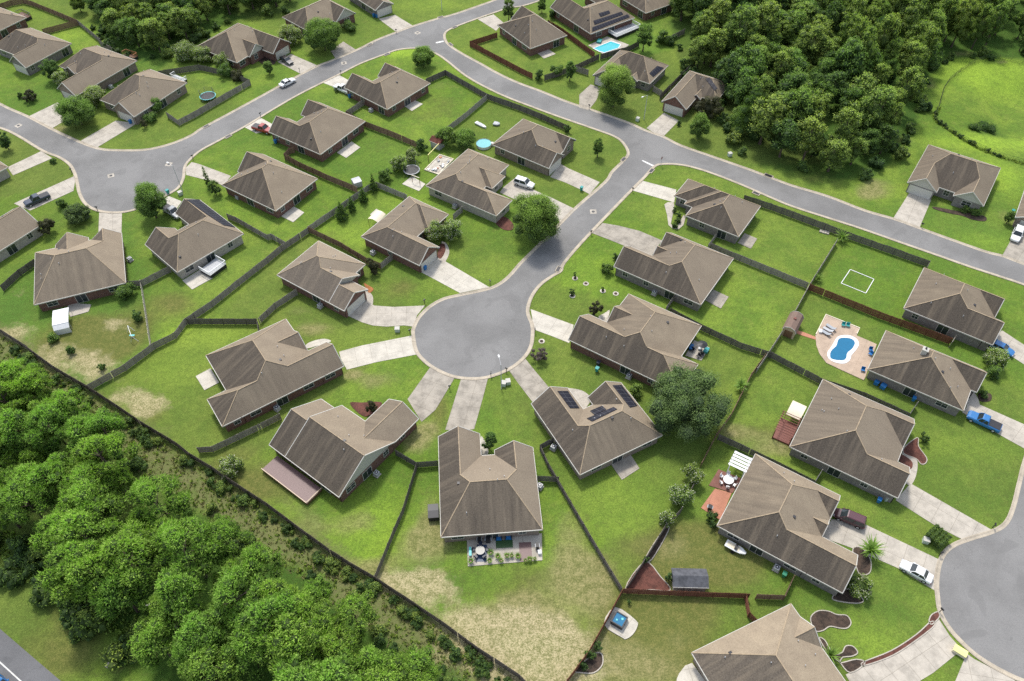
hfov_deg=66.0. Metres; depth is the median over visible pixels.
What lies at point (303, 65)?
driveway
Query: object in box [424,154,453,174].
play area
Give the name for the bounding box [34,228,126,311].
brick house
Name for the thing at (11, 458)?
pine tree
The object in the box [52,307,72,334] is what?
fabric canopy
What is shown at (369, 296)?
path
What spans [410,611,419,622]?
shrub
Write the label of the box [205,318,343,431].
brick house
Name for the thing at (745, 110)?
tree
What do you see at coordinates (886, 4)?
woodland tree
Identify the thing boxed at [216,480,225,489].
shrub
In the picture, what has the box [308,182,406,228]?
board fence
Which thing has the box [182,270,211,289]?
patio
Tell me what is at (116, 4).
woodland tree
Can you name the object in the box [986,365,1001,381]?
shrub
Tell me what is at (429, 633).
shrub
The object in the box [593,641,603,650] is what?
shrub
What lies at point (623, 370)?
patio door
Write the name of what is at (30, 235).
window
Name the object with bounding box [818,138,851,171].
woodland tree
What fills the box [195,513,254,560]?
pine tree
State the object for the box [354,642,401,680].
pine tree
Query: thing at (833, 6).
woodland tree
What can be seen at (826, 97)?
woodland tree
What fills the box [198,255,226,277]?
wooden deck
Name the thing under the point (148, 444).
shrub
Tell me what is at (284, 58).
parked car
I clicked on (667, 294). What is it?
patio door
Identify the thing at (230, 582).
deciduous tree
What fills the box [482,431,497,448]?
shade tree
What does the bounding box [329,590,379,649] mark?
pine tree
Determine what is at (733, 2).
woodland tree
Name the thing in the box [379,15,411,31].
driveway
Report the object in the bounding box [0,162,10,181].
brick house
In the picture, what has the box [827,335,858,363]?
swimming pool
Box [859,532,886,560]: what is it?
spiky plant
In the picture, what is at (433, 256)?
garage door
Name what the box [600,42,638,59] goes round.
board fence
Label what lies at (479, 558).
outdoor rug
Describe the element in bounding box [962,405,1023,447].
driveway
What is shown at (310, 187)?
window
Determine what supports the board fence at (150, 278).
on the ground at (544, 620)
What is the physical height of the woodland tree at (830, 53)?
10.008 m
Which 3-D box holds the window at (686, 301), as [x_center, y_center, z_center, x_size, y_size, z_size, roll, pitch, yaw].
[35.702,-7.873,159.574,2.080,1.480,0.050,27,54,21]
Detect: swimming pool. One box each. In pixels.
[593,41,620,52]
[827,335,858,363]
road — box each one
[0,0,1023,376]
[0,629,59,680]
[939,476,1023,678]
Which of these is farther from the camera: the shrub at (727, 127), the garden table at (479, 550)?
the shrub at (727, 127)
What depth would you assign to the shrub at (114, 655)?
112.36 m
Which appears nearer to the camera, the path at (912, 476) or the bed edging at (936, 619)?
the bed edging at (936, 619)
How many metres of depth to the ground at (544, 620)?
154.68 m
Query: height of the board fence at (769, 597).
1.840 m
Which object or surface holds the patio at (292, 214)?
on the ground at (544, 620)
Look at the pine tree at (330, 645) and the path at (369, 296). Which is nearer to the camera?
the pine tree at (330, 645)
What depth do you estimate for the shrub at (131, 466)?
134.89 m
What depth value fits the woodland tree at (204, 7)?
235.55 m
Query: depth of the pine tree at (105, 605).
110.67 m
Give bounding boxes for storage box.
[351,176,362,187]
[428,504,438,520]
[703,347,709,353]
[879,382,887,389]
[952,644,967,658]
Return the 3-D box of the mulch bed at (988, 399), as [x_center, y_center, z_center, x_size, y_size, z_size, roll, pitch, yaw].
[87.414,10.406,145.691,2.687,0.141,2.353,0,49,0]
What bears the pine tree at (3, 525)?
on the ground at (544, 620)
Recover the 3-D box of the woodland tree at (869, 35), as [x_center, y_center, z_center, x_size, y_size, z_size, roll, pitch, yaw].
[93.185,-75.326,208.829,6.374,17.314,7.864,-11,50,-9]
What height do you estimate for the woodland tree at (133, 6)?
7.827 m
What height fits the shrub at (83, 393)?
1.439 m
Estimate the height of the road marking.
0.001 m
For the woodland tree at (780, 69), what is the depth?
205.16 m
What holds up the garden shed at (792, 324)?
on the ground at (544, 620)
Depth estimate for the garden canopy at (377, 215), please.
176.25 m
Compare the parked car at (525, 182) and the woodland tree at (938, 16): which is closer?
the parked car at (525, 182)
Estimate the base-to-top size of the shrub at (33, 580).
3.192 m
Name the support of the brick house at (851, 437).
on the ground at (544, 620)
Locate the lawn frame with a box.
[841,269,873,292]
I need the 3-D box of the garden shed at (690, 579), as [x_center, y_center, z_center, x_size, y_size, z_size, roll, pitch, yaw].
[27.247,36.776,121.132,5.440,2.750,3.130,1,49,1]
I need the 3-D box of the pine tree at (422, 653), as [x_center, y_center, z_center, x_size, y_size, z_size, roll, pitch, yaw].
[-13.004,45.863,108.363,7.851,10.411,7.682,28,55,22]
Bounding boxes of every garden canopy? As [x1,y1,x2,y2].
[368,210,385,221]
[784,400,806,419]
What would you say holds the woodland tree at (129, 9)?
on the ground at (544, 620)
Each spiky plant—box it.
[734,375,749,391]
[814,273,823,281]
[823,645,840,663]
[835,226,849,241]
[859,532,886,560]
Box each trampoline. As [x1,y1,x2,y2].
[198,87,215,101]
[403,160,419,176]
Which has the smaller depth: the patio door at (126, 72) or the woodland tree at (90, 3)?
the patio door at (126, 72)
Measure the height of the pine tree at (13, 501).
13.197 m
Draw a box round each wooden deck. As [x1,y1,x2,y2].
[16,9,31,20]
[121,49,137,59]
[170,71,186,81]
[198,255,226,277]
[261,456,321,504]
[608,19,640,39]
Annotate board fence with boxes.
[0,0,77,21]
[0,259,34,291]
[0,329,525,680]
[42,20,78,33]
[77,20,111,49]
[87,227,308,388]
[126,266,170,286]
[140,282,151,347]
[158,64,250,83]
[166,79,250,125]
[186,318,259,330]
[196,413,281,452]
[226,213,284,243]
[258,289,297,323]
[283,153,357,191]
[284,147,294,155]
[307,226,381,269]
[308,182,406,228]
[345,111,416,146]
[346,99,364,113]
[374,462,416,576]
[380,254,392,268]
[395,450,437,467]
[426,70,569,131]
[448,94,486,128]
[453,207,462,219]
[470,33,532,78]
[537,476,558,481]
[540,444,621,592]
[541,438,553,448]
[544,54,598,80]
[548,20,594,56]
[566,590,621,680]
[576,66,588,74]
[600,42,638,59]
[622,588,749,597]
[626,483,694,588]
[652,85,661,94]
[659,61,695,100]
[666,295,674,309]
[670,308,909,415]
[672,29,684,36]
[700,353,765,466]
[708,232,717,247]
[710,243,808,288]
[717,434,815,481]
[743,595,757,621]
[744,195,930,267]
[755,239,837,372]
[755,575,794,600]
[808,283,952,344]
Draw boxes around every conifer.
[202,166,211,186]
[334,202,348,222]
[346,196,355,212]
[357,187,368,203]
[368,173,378,192]
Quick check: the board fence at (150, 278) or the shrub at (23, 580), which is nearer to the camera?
the shrub at (23, 580)
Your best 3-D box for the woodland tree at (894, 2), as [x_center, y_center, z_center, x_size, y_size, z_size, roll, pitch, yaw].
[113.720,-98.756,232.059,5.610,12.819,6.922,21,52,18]
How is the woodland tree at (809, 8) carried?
on the ground at (544, 620)
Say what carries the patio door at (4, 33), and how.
in the brick house at (10, 22)
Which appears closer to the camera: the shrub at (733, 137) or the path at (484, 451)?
the path at (484, 451)
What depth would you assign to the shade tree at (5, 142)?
194.20 m
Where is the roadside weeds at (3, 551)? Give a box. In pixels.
[0,528,137,642]
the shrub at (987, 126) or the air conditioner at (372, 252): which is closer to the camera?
the air conditioner at (372, 252)
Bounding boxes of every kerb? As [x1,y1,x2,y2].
[0,0,495,150]
[0,47,1023,379]
[443,0,1023,264]
[934,457,1023,680]
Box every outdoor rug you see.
[476,545,486,561]
[496,540,512,547]
[519,542,531,561]
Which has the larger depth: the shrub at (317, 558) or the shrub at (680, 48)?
the shrub at (680, 48)
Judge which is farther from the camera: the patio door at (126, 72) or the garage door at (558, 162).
the patio door at (126, 72)
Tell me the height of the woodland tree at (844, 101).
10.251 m
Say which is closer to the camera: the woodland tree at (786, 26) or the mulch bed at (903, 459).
the mulch bed at (903, 459)
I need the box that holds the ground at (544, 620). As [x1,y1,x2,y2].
[0,0,1023,680]
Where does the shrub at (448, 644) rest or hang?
on the ground at (544, 620)
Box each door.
[0,29,8,37]
[6,243,18,255]
[13,63,28,74]
[61,47,69,56]
[61,90,71,97]
[74,294,88,302]
[118,111,134,123]
[122,67,130,76]
[159,98,167,108]
[206,252,215,262]
[246,198,254,206]
[275,45,289,59]
[276,396,288,405]
[293,194,300,205]
[297,145,304,153]
[312,295,320,302]
[341,136,347,145]
[347,293,364,315]
[362,466,372,480]
[377,5,391,17]
[378,106,384,114]
[404,97,410,105]
[421,251,436,271]
[485,534,498,538]
[518,157,524,165]
[549,158,560,175]
[553,39,558,47]
[574,24,578,32]
[595,77,603,86]
[612,455,622,463]
[619,365,630,374]
[638,10,642,18]
[661,6,666,14]
[663,290,673,299]
[664,103,682,116]
[684,588,694,590]
[717,230,726,239]
[748,545,762,555]
[783,330,792,338]
[826,467,841,477]
[902,387,916,397]
[907,184,932,199]
[935,324,949,334]
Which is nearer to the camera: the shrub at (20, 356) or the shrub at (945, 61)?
the shrub at (20, 356)
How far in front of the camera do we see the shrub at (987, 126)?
202.81 m
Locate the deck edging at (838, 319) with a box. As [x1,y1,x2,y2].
[816,314,859,333]
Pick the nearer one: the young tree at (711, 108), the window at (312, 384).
the window at (312, 384)
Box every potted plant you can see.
[487,548,493,555]
[514,552,520,558]
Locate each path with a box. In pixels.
[306,339,330,347]
[365,291,372,305]
[439,241,448,262]
[480,436,487,454]
[569,388,589,408]
[797,330,815,339]
[902,452,917,484]
[966,392,979,411]
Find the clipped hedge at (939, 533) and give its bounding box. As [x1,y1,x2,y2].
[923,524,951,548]
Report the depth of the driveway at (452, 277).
166.44 m
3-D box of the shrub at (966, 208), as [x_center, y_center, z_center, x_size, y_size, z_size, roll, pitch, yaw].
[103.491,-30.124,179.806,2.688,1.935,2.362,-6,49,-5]
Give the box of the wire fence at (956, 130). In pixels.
[934,54,1023,162]
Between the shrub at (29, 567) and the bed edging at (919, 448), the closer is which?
the shrub at (29, 567)
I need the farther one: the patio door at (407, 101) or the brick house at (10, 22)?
the brick house at (10, 22)
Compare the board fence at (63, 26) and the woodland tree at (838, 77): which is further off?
the board fence at (63, 26)
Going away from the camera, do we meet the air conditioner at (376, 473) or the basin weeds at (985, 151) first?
the air conditioner at (376, 473)
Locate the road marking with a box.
[0,662,20,680]
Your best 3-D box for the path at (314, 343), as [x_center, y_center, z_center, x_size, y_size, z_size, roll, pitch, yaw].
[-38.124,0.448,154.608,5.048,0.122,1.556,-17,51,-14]
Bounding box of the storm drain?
[555,266,561,272]
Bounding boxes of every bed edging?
[575,652,603,673]
[625,562,670,590]
[646,527,669,561]
[810,610,851,631]
[819,637,864,672]
[832,588,863,603]
[852,546,871,575]
[861,621,935,665]
[902,437,927,464]
[928,611,939,624]
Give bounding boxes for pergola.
[726,451,751,478]
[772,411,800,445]
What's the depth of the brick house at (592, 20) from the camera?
232.76 m
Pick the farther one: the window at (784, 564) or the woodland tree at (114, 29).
the woodland tree at (114, 29)
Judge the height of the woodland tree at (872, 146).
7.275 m
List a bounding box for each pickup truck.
[23,191,50,206]
[162,203,178,218]
[251,122,269,134]
[333,83,346,94]
[966,410,1002,432]
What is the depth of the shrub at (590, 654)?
113.95 m
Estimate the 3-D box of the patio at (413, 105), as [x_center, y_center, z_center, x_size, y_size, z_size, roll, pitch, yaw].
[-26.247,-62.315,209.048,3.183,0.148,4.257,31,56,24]
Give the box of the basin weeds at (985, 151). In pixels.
[932,107,1023,164]
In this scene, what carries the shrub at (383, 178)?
on the ground at (544, 620)
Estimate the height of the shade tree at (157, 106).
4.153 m
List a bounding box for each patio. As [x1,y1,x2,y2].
[67,303,90,316]
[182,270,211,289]
[196,368,218,389]
[281,207,303,221]
[337,141,359,157]
[402,176,424,190]
[405,100,422,110]
[467,533,541,565]
[538,49,554,57]
[588,37,628,53]
[604,607,637,638]
[612,455,638,479]
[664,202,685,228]
[677,663,704,680]
[685,340,708,359]
[701,489,730,519]
[705,290,727,308]
[709,469,740,492]
[738,233,756,248]
[815,315,876,379]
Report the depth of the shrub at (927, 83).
212.44 m
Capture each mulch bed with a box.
[259,57,275,64]
[350,402,381,416]
[364,283,373,292]
[438,243,445,258]
[496,216,513,230]
[576,653,601,672]
[598,310,609,321]
[627,563,669,590]
[648,528,667,560]
[811,611,849,630]
[820,638,862,671]
[833,590,862,602]
[853,547,870,573]
[862,624,933,664]
[899,455,912,468]
[903,438,925,463]
[930,612,938,623]
[932,207,986,220]
[978,393,991,401]
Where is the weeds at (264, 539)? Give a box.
[0,337,500,680]
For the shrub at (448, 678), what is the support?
on the ground at (544, 620)
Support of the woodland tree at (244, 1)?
on the ground at (544, 620)
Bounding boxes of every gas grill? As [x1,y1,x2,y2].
[484,536,491,542]
[707,504,712,510]
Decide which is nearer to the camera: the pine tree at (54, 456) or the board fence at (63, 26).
the pine tree at (54, 456)
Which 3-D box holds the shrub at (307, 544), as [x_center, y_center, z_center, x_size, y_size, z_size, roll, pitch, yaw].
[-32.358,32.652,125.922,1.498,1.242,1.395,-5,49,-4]
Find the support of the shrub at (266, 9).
on the ground at (544, 620)
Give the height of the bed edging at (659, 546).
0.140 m
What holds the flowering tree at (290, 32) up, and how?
on the ground at (544, 620)
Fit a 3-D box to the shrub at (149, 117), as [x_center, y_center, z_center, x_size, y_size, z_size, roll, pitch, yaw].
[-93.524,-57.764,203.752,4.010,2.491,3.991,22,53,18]
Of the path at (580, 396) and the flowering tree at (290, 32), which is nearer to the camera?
the path at (580, 396)
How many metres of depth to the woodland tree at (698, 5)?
231.39 m
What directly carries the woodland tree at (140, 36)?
on the ground at (544, 620)
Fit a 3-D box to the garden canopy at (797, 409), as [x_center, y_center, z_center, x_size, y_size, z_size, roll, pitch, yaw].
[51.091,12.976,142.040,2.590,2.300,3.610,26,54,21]
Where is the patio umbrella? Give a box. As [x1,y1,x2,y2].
[697,341,707,350]
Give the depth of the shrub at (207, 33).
231.52 m
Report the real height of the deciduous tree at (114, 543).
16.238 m
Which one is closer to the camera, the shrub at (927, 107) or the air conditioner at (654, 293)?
the air conditioner at (654, 293)
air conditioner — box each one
[126,256,133,262]
[273,404,281,412]
[316,302,323,309]
[370,249,375,255]
[372,470,380,478]
[538,482,543,490]
[549,443,557,451]
[625,373,631,379]
[651,290,657,296]
[772,564,780,573]
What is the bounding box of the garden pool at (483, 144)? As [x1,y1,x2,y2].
[476,138,492,149]
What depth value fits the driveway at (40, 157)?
192.93 m
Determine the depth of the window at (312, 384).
145.75 m
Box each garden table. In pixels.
[475,546,484,554]
[723,475,733,483]
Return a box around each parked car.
[0,674,8,680]
[278,77,295,87]
[280,54,293,64]
[513,175,534,189]
[833,507,866,528]
[899,559,933,583]
[989,339,1015,356]
[1009,224,1023,242]
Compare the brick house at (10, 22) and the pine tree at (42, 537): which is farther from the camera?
the brick house at (10, 22)
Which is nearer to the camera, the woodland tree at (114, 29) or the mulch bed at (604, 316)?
the mulch bed at (604, 316)
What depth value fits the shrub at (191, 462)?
135.56 m
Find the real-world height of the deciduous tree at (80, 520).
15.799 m
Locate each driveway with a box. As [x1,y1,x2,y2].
[8,151,50,174]
[14,176,74,210]
[30,102,61,127]
[81,121,134,146]
[98,213,121,232]
[165,196,181,207]
[186,162,230,184]
[244,118,271,132]
[278,54,315,72]
[324,75,347,85]
[331,42,354,57]
[339,336,415,369]
[350,301,424,326]
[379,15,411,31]
[408,368,453,421]
[422,258,487,292]
[445,378,487,429]
[478,14,502,29]
[500,179,575,221]
[510,359,547,401]
[531,309,572,342]
[550,164,599,193]
[579,84,599,109]
[593,223,661,254]
[633,181,675,201]
[647,113,677,136]
[823,519,937,589]
[846,620,955,680]
[894,193,930,227]
[896,484,990,538]
[955,655,1014,680]
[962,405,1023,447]
[997,331,1023,363]
[1003,232,1023,263]
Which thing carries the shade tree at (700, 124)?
on the ground at (544, 620)
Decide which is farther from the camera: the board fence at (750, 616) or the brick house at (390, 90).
the brick house at (390, 90)
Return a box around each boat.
[475,121,485,128]
[724,539,745,554]
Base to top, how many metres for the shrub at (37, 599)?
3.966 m
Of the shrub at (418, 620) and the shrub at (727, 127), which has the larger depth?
the shrub at (727, 127)
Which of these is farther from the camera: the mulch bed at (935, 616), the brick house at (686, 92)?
the brick house at (686, 92)
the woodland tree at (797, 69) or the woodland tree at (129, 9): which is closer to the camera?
the woodland tree at (797, 69)
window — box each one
[26,233,33,239]
[46,300,58,306]
[108,286,118,291]
[184,265,194,272]
[250,409,261,416]
[303,383,313,390]
[306,184,312,191]
[325,372,335,379]
[346,481,355,493]
[383,448,388,456]
[683,299,692,305]
[727,533,739,540]
[783,563,796,571]
[859,482,868,487]
[911,313,918,319]
[935,401,948,408]
[942,190,949,196]
[960,200,971,206]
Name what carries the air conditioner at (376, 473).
on the ground at (544, 620)
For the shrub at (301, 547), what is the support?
on the ground at (544, 620)
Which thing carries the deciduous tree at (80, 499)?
on the ground at (544, 620)
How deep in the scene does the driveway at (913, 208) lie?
180.53 m
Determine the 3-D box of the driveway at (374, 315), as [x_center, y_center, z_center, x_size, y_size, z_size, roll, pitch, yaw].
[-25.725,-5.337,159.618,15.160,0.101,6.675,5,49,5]
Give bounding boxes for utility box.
[394,326,399,332]
[505,378,510,384]
[922,536,929,544]
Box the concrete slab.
[819,229,828,234]
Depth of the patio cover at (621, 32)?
233.20 m
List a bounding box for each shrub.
[0,560,22,592]
[2,544,30,568]
[5,531,30,552]
[9,345,21,353]
[17,352,26,358]
[18,558,42,578]
[18,573,25,584]
[23,547,36,560]
[24,352,35,359]
[24,357,36,365]
[27,545,47,567]
[27,583,51,611]
[29,573,43,588]
[37,557,66,570]
[40,584,62,604]
[46,331,60,343]
[49,158,55,163]
[51,373,60,379]
[52,377,60,385]
[54,197,67,207]
[54,597,86,609]
[56,604,69,612]
[56,604,83,630]
[63,615,93,643]
[64,346,75,353]
[72,384,83,392]
[76,606,94,619]
[78,391,87,398]
[82,395,93,404]
[84,600,95,609]
[84,606,112,640]
[96,23,105,33]
[96,32,103,39]
[96,364,105,370]
[97,641,134,674]
[101,38,115,48]
[109,643,128,668]
[111,47,120,53]
[111,281,135,300]
[114,632,138,666]
[124,455,142,471]
[125,417,133,427]
[125,616,147,640]
[127,429,138,436]
[131,309,143,322]
[132,457,149,471]
[134,426,143,433]
[137,432,150,444]
[140,427,149,435]
[141,111,155,122]
[144,438,153,448]
[154,436,163,445]
[160,42,171,51]
[160,47,173,58]
[177,454,188,465]
[183,457,194,465]
[188,32,201,44]
[191,26,205,37]
[203,29,210,37]
[204,468,213,475]
[204,502,217,515]
[206,477,214,485]
[210,21,220,29]
[215,486,224,495]
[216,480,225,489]
[216,485,226,495]
[217,62,231,77]
[224,18,230,22]
[226,484,232,491]
[228,537,245,551]
[234,493,249,505]
[235,495,251,506]
[238,529,256,544]
[249,498,257,507]
[260,4,274,16]
[260,511,268,518]
[270,515,277,522]
[278,521,292,533]
[281,5,289,13]
[290,536,298,548]
[297,544,304,549]
[300,536,308,543]
[305,542,313,547]
[306,569,316,580]
[311,550,321,556]
[311,553,325,563]
[324,556,336,572]
[330,567,338,575]
[334,559,340,569]
[340,566,351,575]
[342,20,356,31]
[342,575,348,582]
[348,573,357,581]
[356,583,364,593]
[364,578,374,589]
[365,582,372,592]
[369,623,388,641]
[370,582,383,594]
[371,632,385,647]
[376,169,390,182]
[379,166,391,178]
[388,594,398,604]
[389,642,398,651]
[395,603,406,616]
[403,605,419,619]
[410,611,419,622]
[415,137,427,151]
[415,615,423,625]
[425,629,435,641]
[438,633,446,644]
[438,664,445,671]
[442,638,453,649]
[444,674,454,680]
[447,646,461,662]
[463,645,477,657]
[464,652,472,662]
[472,652,486,667]
[474,666,485,677]
[481,662,490,672]
[483,670,490,678]
[487,661,493,669]
[535,69,543,79]
[549,9,555,17]
[549,64,564,73]
[563,125,570,132]
[578,659,588,671]
[584,650,596,658]
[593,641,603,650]
[600,263,613,273]
[612,252,618,260]
[629,383,642,398]
[655,28,670,43]
[665,572,671,580]
[668,35,677,46]
[674,217,681,223]
[677,43,682,50]
[679,56,692,67]
[680,58,686,68]
[688,66,698,72]
[705,510,718,522]
[709,518,717,528]
[715,112,730,123]
[720,96,726,103]
[721,122,731,132]
[725,130,741,143]
[737,146,746,156]
[796,159,809,173]
[857,167,874,180]
[867,155,885,169]
[888,142,899,152]
[893,146,912,159]
[901,135,910,144]
[905,121,917,134]
[914,92,929,102]
[918,97,932,111]
[919,430,930,442]
[922,76,932,86]
[929,63,939,71]
[941,57,948,63]
[947,52,956,60]
[960,204,971,213]
[967,122,981,130]
[970,52,976,58]
[971,207,983,216]
[977,44,989,55]
[977,390,987,398]
[978,119,997,133]
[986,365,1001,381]
[987,54,992,60]
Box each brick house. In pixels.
[0,7,27,39]
[0,28,72,75]
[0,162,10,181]
[0,206,42,261]
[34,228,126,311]
[57,45,137,99]
[99,69,186,124]
[145,198,243,278]
[198,23,291,69]
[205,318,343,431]
[221,151,317,217]
[268,99,365,161]
[269,399,418,501]
[277,241,367,316]
[282,0,355,35]
[344,63,430,116]
[350,0,393,17]
[361,196,448,271]
[425,148,511,222]
[438,426,542,541]
[492,118,575,175]
[497,5,566,55]
[531,381,662,479]
[550,0,634,41]
[568,294,701,388]
[592,50,668,90]
[613,232,733,310]
[620,0,673,20]
[661,70,730,116]
[674,179,760,243]
[691,603,844,680]
[717,453,857,595]
[789,379,914,502]
[866,330,986,415]
[902,267,1004,350]
[906,144,1000,208]
[1012,192,1023,226]
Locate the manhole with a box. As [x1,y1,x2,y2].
[590,209,596,213]
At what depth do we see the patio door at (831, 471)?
134.11 m
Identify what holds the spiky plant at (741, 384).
on the ground at (544, 620)
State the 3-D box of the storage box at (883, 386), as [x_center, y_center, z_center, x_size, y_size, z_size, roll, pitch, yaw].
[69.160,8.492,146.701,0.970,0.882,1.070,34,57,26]
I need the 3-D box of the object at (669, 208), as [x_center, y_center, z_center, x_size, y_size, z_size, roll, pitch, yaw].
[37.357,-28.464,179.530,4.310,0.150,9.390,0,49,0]
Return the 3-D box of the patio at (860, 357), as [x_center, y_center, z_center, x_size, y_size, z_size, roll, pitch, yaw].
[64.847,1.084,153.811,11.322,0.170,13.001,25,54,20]
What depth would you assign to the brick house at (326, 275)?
161.05 m
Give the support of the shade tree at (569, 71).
on the ground at (544, 620)
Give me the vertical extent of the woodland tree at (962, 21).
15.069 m
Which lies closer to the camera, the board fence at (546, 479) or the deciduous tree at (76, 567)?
the deciduous tree at (76, 567)
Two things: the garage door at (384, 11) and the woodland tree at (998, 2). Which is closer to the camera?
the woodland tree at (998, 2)
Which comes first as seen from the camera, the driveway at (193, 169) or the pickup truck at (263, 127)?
the driveway at (193, 169)
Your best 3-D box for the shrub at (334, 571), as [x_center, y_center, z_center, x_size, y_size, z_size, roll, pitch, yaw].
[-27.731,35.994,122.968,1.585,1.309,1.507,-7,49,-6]
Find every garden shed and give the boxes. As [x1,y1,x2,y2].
[429,135,444,149]
[671,568,708,591]
[782,311,803,338]
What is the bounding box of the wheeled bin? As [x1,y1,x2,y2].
[781,571,787,577]
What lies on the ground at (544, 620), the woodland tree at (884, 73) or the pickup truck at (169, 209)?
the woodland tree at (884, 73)
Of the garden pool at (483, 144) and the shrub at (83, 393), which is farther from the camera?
the garden pool at (483, 144)
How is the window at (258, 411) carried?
in the brick house at (264, 370)
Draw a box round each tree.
[0,132,10,149]
[0,356,39,396]
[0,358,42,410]
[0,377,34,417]
[0,407,53,455]
[0,438,21,469]
[0,463,16,508]
[0,475,60,533]
[0,481,24,531]
[3,460,55,512]
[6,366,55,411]
[18,446,49,468]
[19,396,63,440]
[21,87,36,101]
[23,402,79,454]
[25,460,71,502]
[28,508,94,561]
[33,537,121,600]
[35,218,55,233]
[38,59,59,78]
[40,387,93,437]
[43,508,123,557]
[46,451,77,491]
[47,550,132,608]
[51,71,68,84]
[52,93,95,127]
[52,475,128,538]
[56,462,123,518]
[57,411,118,456]
[61,202,91,225]
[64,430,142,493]
[68,0,85,11]
[72,449,111,465]
[80,407,127,460]
[81,85,106,108]
[82,0,108,12]
[87,567,146,622]
[92,0,120,18]
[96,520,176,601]
[99,7,120,36]
[101,466,135,505]
[107,0,133,15]
[109,19,128,41]
[117,16,143,46]
[119,3,141,29]
[123,507,158,528]
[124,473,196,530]
[126,0,138,15]
[126,615,179,671]
[127,526,164,562]
[131,0,153,16]
[133,181,168,218]
[136,18,155,49]
[136,590,187,631]
[138,2,158,20]
[140,120,147,127]
[141,17,167,52]
[143,514,194,567]
[149,0,164,10]
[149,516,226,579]
[150,97,161,111]
[150,561,207,623]
[153,3,178,33]
[155,11,174,39]
[161,1,174,8]
[166,7,197,40]
[168,628,220,680]
[171,39,197,62]
[171,606,227,668]
[172,0,198,9]
[177,3,202,33]
[177,636,242,680]
[191,45,212,61]
[193,0,214,20]
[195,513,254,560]
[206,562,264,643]
[207,179,220,194]
[208,596,247,649]
[210,554,251,601]
[211,52,230,66]
[217,0,237,14]
[217,453,245,480]
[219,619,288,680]
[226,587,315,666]
[231,68,243,81]
[232,541,285,586]
[237,0,255,9]
[246,578,300,616]
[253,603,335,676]
[262,60,272,74]
[271,0,281,6]
[271,640,324,680]
[278,24,303,45]
[290,589,334,635]
[301,573,333,602]
[303,17,342,52]
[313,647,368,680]
[315,623,364,680]
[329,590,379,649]
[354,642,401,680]
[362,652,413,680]
[365,400,377,411]
[366,257,378,274]
[389,155,406,171]
[397,644,443,680]
[405,146,419,161]
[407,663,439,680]
[412,45,435,66]
[422,218,443,240]
[434,126,455,144]
[439,218,462,241]
[450,127,477,148]
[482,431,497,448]
[502,0,514,20]
[509,192,561,245]
[528,348,547,360]
[537,0,546,12]
[565,61,577,80]
[588,300,603,315]
[593,137,603,156]
[597,62,635,107]
[635,23,653,50]
[645,361,734,443]
[657,509,676,527]
[667,484,695,506]
[668,0,692,15]
[671,0,693,20]
[681,462,705,485]
[687,35,712,68]
[688,112,711,138]
[689,14,706,44]
[691,0,716,15]
[692,35,717,63]
[692,95,724,118]
[693,8,718,37]
[693,11,713,24]
[704,27,728,67]
[709,0,731,37]
[711,50,747,89]
[716,33,730,58]
[722,2,760,51]
[722,41,767,79]
[722,65,759,107]
[727,1,763,29]
[730,0,751,9]
[730,105,747,126]
[731,0,751,13]
[731,20,745,49]
[731,81,764,140]
[742,34,769,47]
[747,74,775,109]
[748,0,771,13]
[748,0,782,45]
[748,93,790,144]
[749,45,770,76]
[758,76,775,101]
[759,30,783,52]
[760,0,788,9]
[765,89,787,115]
[766,41,786,75]
[767,46,809,79]
[768,46,794,90]
[769,116,802,157]
[770,69,812,105]
[771,9,786,24]
[777,20,795,45]
[778,0,789,10]
[778,9,809,43]
[778,87,818,130]
[783,80,821,111]
[786,36,801,48]
[788,0,808,16]
[791,0,822,25]
[791,66,808,76]
[792,23,828,65]
[792,111,827,160]
[796,1,819,24]
[799,93,825,135]
[806,69,827,89]
[807,57,834,82]
[808,14,832,42]
[808,131,830,156]
[810,0,829,12]
[811,18,833,52]
[814,36,840,63]
[814,81,837,104]
[816,88,833,118]
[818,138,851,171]
[821,0,847,33]
[821,70,849,103]
[822,50,843,71]
[827,101,862,147]
[828,0,844,15]
[831,36,875,81]
[837,0,867,31]
[837,12,859,48]
[837,85,869,119]
[839,0,867,38]
[846,13,871,54]
[846,71,880,105]
[847,572,873,598]
[848,136,869,164]
[852,25,877,83]
[855,47,884,79]
[856,84,897,131]
[858,94,886,126]
[859,128,882,154]
[861,4,881,29]
[867,0,885,23]
[867,15,890,41]
[870,62,892,90]
[875,12,901,56]
[877,123,900,153]
[878,1,891,18]
[879,58,898,84]
[882,38,904,66]
[882,102,905,134]
[885,87,907,115]
[886,0,905,14]
[891,0,911,31]
[891,12,900,20]
[894,65,928,105]
[896,40,929,88]
[897,38,915,64]
[900,0,931,45]
[903,0,931,34]
[903,19,932,48]
[904,65,922,83]
[910,23,942,68]
[920,40,944,71]
[922,7,947,40]
[929,0,956,24]
[931,0,959,27]
[943,0,967,41]
[950,0,981,47]
[963,0,988,32]
[965,0,990,18]
[970,3,996,48]
[971,0,996,30]
[980,0,1013,45]
[981,346,1009,369]
[987,0,1009,37]
[994,0,1018,34]
[1004,210,1016,223]
[1012,10,1023,38]
[1019,31,1023,50]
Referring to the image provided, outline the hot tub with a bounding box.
[610,611,627,629]
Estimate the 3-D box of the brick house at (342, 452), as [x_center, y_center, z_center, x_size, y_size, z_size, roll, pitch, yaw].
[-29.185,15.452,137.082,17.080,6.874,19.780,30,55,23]

